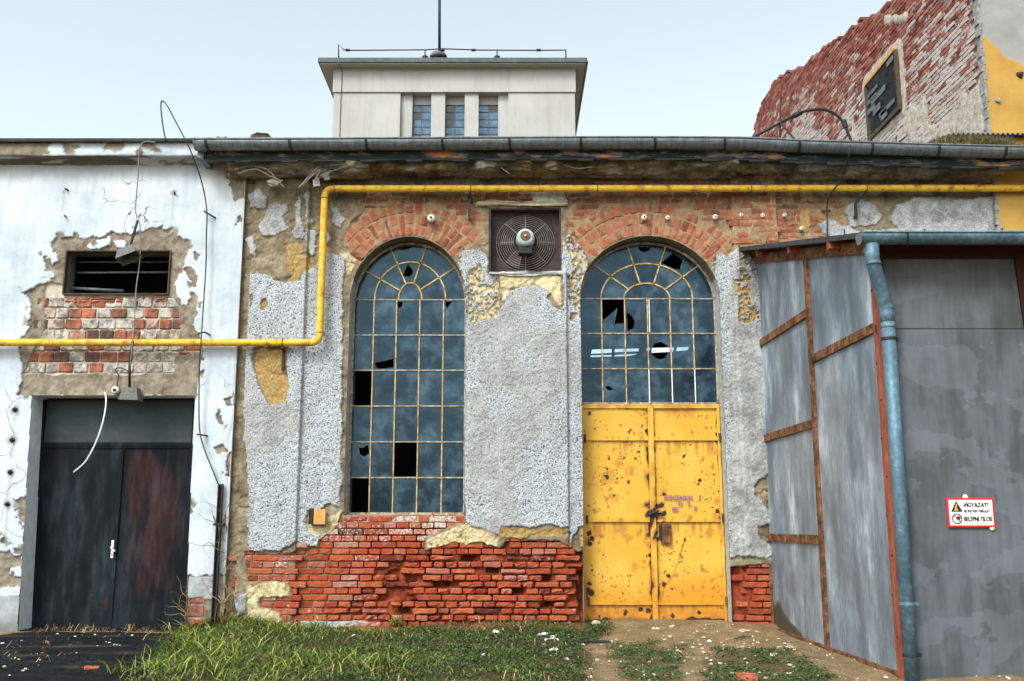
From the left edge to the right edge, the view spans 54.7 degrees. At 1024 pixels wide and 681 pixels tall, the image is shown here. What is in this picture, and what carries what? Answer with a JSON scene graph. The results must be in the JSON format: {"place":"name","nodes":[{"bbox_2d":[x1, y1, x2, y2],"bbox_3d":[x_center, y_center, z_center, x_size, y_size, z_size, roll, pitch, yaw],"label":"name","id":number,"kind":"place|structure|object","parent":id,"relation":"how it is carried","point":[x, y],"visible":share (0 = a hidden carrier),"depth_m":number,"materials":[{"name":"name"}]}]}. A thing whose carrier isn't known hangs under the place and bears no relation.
{"place":"outdoors","nodes":[
{"label":"outdoors","id":0,"kind":"place"},
{"bbox_2d":[0,631,188,680],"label":"asphalt path","id":1,"kind":"structure","parent":0,"point":[65,665],"depth_m":9.29,"materials":[{"name":"black asphalt"}]},
{"bbox_2d":[84,665,98,669],"bbox_3d":[-3.543,2.765,8.333,0.124,0.050,0.082,9,-8,-27],"label":"loose brick","id":2,"kind":"object","parent":1,"relation":"on","point":[90,667],"visible":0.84,"depth_m":8.31,"materials":[{"name":"brick"}]},
{"bbox_2d":[0,0,890,356],"label":"sky","id":3,"kind":"structure","parent":0,"point":[69,68],"materials":[{"name":"white"}]},
{"bbox_2d":[318,58,587,136],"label":"flat roofed tower","id":4,"kind":"structure","parent":0,"point":[410,97],"depth_m":31.97,"materials":[{"name":"paint"}]},
{"bbox_2d":[413,105,430,136],"bbox_3d":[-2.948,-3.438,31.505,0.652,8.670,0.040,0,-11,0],"label":"tower window","id":5,"kind":"structure","parent":4,"relation":"in","point":[421,114],"depth_m":32.18,"materials":[{"name":"blue glass"}]},
{"bbox_2d":[430,0,446,57],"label":"roof mast","id":6,"kind":"object","parent":4,"relation":"on","point":[437,54],"visible":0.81,"depth_m":33.35,"materials":[{"name":"black metal"}]},
{"bbox_2d":[338,44,566,57],"bbox_3d":[-1.950,-9.411,32.257,7.469,0.532,0.200,0,-11,0],"label":"roof wire","id":7,"kind":"object","parent":4,"relation":"on","point":[444,49],"visible":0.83,"depth_m":32.25,"materials":[{"name":"black metal"}]},
{"bbox_2d":[445,105,464,136],"bbox_3d":[-1.864,-3.438,31.505,0.670,8.670,0.040,0,-11,0],"label":"tower window","id":8,"kind":"structure","parent":4,"relation":"in","point":[455,115],"depth_m":32.18,"materials":[{"name":"blue glass"}]},
{"bbox_2d":[479,105,497,135],"bbox_3d":[-0.772,-3.438,31.505,0.670,8.670,0.040,0,-11,0],"label":"tower window","id":9,"kind":"structure","parent":4,"relation":"in","point":[488,115],"depth_m":32.19,"materials":[{"name":"blue glass"}]},
{"bbox_2d":[0,618,1023,680],"bbox_3d":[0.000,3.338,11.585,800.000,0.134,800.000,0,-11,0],"label":"ground","id":10,"kind":"structure","parent":0,"point":[845,668],"depth_m":9.32,"materials":[{"name":"brown soil"}]},
{"bbox_2d":[0,138,246,631],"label":"whitewashed house","id":11,"kind":"structure","parent":10,"relation":"on","point":[112,529],"depth_m":12.16,"materials":[{"name":"white paint"}]},
{"bbox_2d":[73,392,106,472],"bbox_3d":[-5.036,1.091,11.822,0.347,0.974,0.110,0,-11,0],"label":"white cable","id":12,"kind":"object","parent":11,"relation":"hanging from","point":[98,434],"visible":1,"depth_m":11.76,"materials":[{"name":"plastic"}]},
{"bbox_2d":[17,398,194,627],"bbox_3d":[-4.916,2.051,12.034,2.179,2.815,0.128,0,-11,0],"label":"steel double door","id":13,"kind":"structure","parent":11,"relation":"in","point":[112,533],"depth_m":12.05,"materials":[{"name":"black metal"}]},
{"bbox_2d":[111,367,127,393],"bbox_3d":[-4.758,0.484,12.002,0.180,0.332,0.082,0,-11,0],"label":"porcelain socket","id":14,"kind":"object","parent":11,"relation":"attached to","point":[115,390],"visible":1,"depth_m":11.97,"materials":[{"name":"white ceramic"}]},
{"bbox_2d":[129,141,155,367],"bbox_3d":[-4.547,-1.076,12.092,0.227,2.837,0.129,0,-11,0],"label":"lamp wire","id":15,"kind":"object","parent":11,"relation":"hanging from","point":[140,250],"visible":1,"depth_m":12.12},
{"bbox_2d":[115,220,142,265],"bbox_3d":[-4.676,-1.210,12.124,0.273,0.560,0.210,0,-11,0],"label":"cable lamp","id":16,"kind":"object","parent":15,"relation":"hanging from","point":[128,254],"visible":1,"depth_m":12.13,"materials":[{"name":"black metal"}]},
{"bbox_2d":[118,341,142,401],"bbox_3d":[-4.590,0.372,11.958,0.238,0.720,0.221,0,-11,0],"label":"cable lamp","id":17,"kind":"object","parent":15,"relation":"hanging from","point":[129,393],"visible":1,"depth_m":11.87,"materials":[{"name":"black metal"}]},
{"bbox_2d":[210,484,224,625],"bbox_3d":[-3.456,2.558,11.621,0.127,1.728,0.095,0,-11,0],"label":"iron post","id":18,"kind":"object","parent":10,"relation":"on","point":[215,584],"visible":0.91,"depth_m":11.61,"materials":[{"name":"black metal"}]},
{"bbox_2d":[160,100,218,483],"bbox_3d":[-3.917,-0.664,11.991,0.946,4.750,0.254,3,-11,-17],"label":"roof wire","id":19,"kind":"object","parent":18,"relation":"attached to","point":[204,279],"visible":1,"depth_m":12.16,"materials":[{"name":"black metal"}]},
{"bbox_2d":[166,491,249,625],"bbox_3d":[-3.517,2.523,11.470,1.027,1.601,0.384,0,-11,0],"label":"dead creeper","id":20,"kind":"object","parent":18,"relation":"attached to","point":[224,585],"visible":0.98,"depth_m":11.52,"materials":[{"name":"brown plant"}]},
{"bbox_2d":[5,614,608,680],"bbox_3d":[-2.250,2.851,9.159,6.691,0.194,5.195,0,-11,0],"label":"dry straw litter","id":21,"kind":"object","parent":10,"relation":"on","point":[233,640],"visible":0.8,"depth_m":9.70,"materials":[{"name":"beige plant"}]},
{"bbox_2d":[79,610,605,680],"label":"grass","id":22,"kind":"structure","parent":10,"relation":"on","point":[260,649],"depth_m":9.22,"materials":[{"name":"green plant"}]},
{"bbox_2d":[387,608,405,627],"bbox_3d":[-1.345,3.230,11.490,0.263,0.301,0.035,0,-11,0],"label":"weed","id":23,"kind":"object","parent":10,"relation":"on","point":[393,618],"visible":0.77,"depth_m":11.48,"materials":[{"name":"green plant"}]},
{"bbox_2d":[136,618,838,680],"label":"clover leaves","id":24,"kind":"object","parent":10,"relation":"on","point":[792,676],"visible":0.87,"depth_m":9.12,"materials":[{"name":"green plant"}]},
{"bbox_2d":[1,624,1010,680],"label":"mortar crumbs","id":25,"kind":"object","parent":10,"relation":"on","point":[595,659],"visible":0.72,"depth_m":9.31,"materials":[{"name":"concrete"}]},
{"bbox_2d":[569,640,610,643],"bbox_3d":[0.797,3.085,10.125,0.439,0.036,0.048,2,-11,-12],"label":"black stick","id":26,"kind":"object","parent":10,"relation":"on","point":[593,641],"visible":0.94,"depth_m":10.12,"materials":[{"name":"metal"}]},
{"bbox_2d":[197,149,1023,627],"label":"brick hall","id":27,"kind":"structure","parent":10,"relation":"on","point":[441,423],"depth_m":12.19,"materials":[{"name":"grey paint"}]},
{"bbox_2d":[217,587,240,610],"bbox_3d":[-3.298,3.006,11.532,0.293,0.298,0.035,0,-11,0],"label":"weed","id":28,"kind":"object","parent":27,"relation":"attached to","point":[232,600],"visible":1,"depth_m":11.53,"materials":[{"name":"beige plant"}]},
{"bbox_2d":[250,132,270,136],"bbox_3d":[-3.107,-2.500,12.322,0.266,0.154,0.180,0,-11,0],"label":"roof brick","id":29,"kind":"object","parent":27,"relation":"on","point":[257,134],"visible":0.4,"depth_m":12.26,"materials":[{"name":"brown brick"}]},
{"bbox_2d":[310,509,325,525],"bbox_3d":[-2.301,2.104,11.774,0.182,0.193,0.120,0,-11,0],"label":"socket flap","id":30,"kind":"object","parent":27,"relation":"attached to","point":[317,517],"visible":1,"depth_m":11.72,"materials":[{"name":"orange plastic"}]},
{"bbox_2d":[347,243,465,514],"bbox_3d":[-1.292,0.437,12.376,1.450,3.438,0.027,0,-11,0],"label":"arched window","id":31,"kind":"structure","parent":27,"relation":"in","point":[385,303],"depth_m":12.38,"materials":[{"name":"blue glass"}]},
{"bbox_2d":[427,214,434,222],"bbox_3d":[-1.014,-1.530,12.424,0.099,0.096,0.125,0,-11,0],"label":"insulator","id":32,"kind":"object","parent":27,"relation":"attached to","point":[431,218],"visible":1,"depth_m":12.38,"materials":[{"name":"ceramic"}]},
{"bbox_2d":[0,184,1023,370],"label":"gas pipe","id":33,"kind":"object","parent":27,"relation":"attached to","point":[470,188],"visible":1,"depth_m":12.34,"materials":[{"name":"yellow metal"}]},
{"bbox_2d":[489,208,560,271],"bbox_3d":[0.164,-1.249,12.478,0.905,0.848,0.398,0,-11,0],"label":"exhaust fan","id":34,"kind":"object","parent":27,"relation":"attached to","point":[526,240],"visible":0.97,"depth_m":12.54,"materials":[{"name":"black metal"}]},
{"bbox_2d":[192,136,1023,158],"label":"eaves gutter","id":35,"kind":"object","parent":27,"relation":"attached to","point":[511,143],"visible":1,"depth_m":12.03,"materials":[{"name":"metal"}]},
{"bbox_2d":[833,131,1020,144],"bbox_3d":[5.129,-2.426,12.124,2.538,0.227,0.351,0,-11,0],"label":"gutter moss","id":36,"kind":"object","parent":35,"relation":"in","point":[969,139],"visible":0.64,"depth_m":12.04,"materials":[{"name":"green plant"}]},
{"bbox_2d":[641,214,646,220],"bbox_3d":[1.659,-1.543,12.434,0.075,0.073,0.095,0,-11,0],"label":"insulator","id":37,"kind":"object","parent":27,"relation":"attached to","point":[643,217],"visible":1,"depth_m":12.40,"materials":[{"name":"ceramic"}]},
{"bbox_2d":[580,242,718,404],"bbox_3d":[1.710,-0.230,12.500,1.743,2.096,0.027,0,-11,0],"label":"arched window","id":38,"kind":"structure","parent":27,"relation":"in","point":[680,281],"depth_m":12.50,"materials":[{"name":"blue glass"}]},
{"bbox_2d":[582,404,726,621],"bbox_3d":[1.714,2.078,12.004,1.714,2.627,0.104,0,-11,0],"label":"double door","id":39,"kind":"structure","parent":27,"relation":"in","point":[654,544],"depth_m":12.04,"materials":[{"name":"yellow paint"}]},
{"bbox_2d":[752,96,851,140],"bbox_3d":[3.972,-3.007,13.399,1.370,0.830,0.472,0,-11,0],"label":"service mast","id":40,"kind":"object","parent":27,"relation":"attached to","point":[800,113],"visible":0.94,"depth_m":13.56,"materials":[{"name":"black metal"}]},
{"bbox_2d":[826,139,850,235],"bbox_3d":[4.047,-1.873,12.200,0.099,1.082,0.590,3,-11,-16],"label":"drop cable","id":41,"kind":"object","parent":27,"relation":"attached to","point":[833,190],"visible":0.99,"depth_m":12.32,"materials":[{"name":"black rubber"}]},
{"bbox_2d":[929,132,1023,142],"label":"corrugated sheet","id":42,"kind":"object","parent":27,"relation":"on","point":[1005,134],"visible":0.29,"depth_m":12.52,"materials":[{"name":"brown metal"}]},
{"bbox_2d":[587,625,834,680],"bbox_3d":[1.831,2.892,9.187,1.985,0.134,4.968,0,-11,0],"label":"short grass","id":43,"kind":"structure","parent":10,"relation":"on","point":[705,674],"depth_m":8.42,"materials":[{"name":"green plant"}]},
{"bbox_2d":[733,635,750,639],"bbox_3d":[2.467,3.184,10.623,0.270,0.034,0.041,7,-13,-35],"label":"mossy stick","id":44,"kind":"object","parent":10,"relation":"on","point":[738,637],"visible":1,"depth_m":10.62,"materials":[{"name":"brown wood"}]},
{"bbox_2d":[735,672,757,680],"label":"loose brick","id":45,"kind":"object","parent":10,"relation":"on","point":[750,676],"visible":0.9,"depth_m":7.72,"materials":[{"name":"brick"}]},
{"bbox_2d":[581,622,1009,680],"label":"gravel","id":46,"kind":"structure","parent":10,"relation":"on","point":[658,628],"depth_m":9.34,"materials":[{"name":"grey gravel"}]},
{"bbox_2d":[739,228,1023,678],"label":"sheet shed","id":47,"kind":"structure","parent":10,"relation":"on","point":[959,331],"depth_m":8.51,"materials":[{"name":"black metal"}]},
{"bbox_2d":[864,242,921,680],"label":"downpipe","id":48,"kind":"object","parent":47,"relation":"attached to","point":[911,654],"visible":1,"depth_m":8.09,"materials":[{"name":"blue metal"}]},
{"bbox_2d":[855,230,1023,246],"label":"shed gutter","id":49,"kind":"object","parent":47,"relation":"attached to","point":[946,237],"visible":0.99,"depth_m":8.26,"materials":[{"name":"metal"}]},
{"bbox_2d":[946,494,995,530],"bbox_3d":[3.776,1.416,8.143,0.392,0.297,0.027,0,-11,0],"label":"warning sign","id":50,"kind":"object","parent":47,"relation":"attached to","point":[964,511],"visible":1,"depth_m":8.13,"materials":[{"name":"plastic"}]},
{"bbox_2d":[751,0,1023,229],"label":"ruined brick building","id":51,"kind":"structure","parent":10,"relation":"on","point":[906,70],"depth_m":14.67,"materials":[{"name":"red brick"}]},
{"bbox_2d":[864,49,902,140],"bbox_3d":[6.029,-3.924,15.982,0.150,0.989,1.363,0,-11,0],"label":"window frame","id":52,"kind":"structure","parent":51,"relation":"in","point":[896,56],"depth_m":15.48,"materials":[{"name":"brown wood"}]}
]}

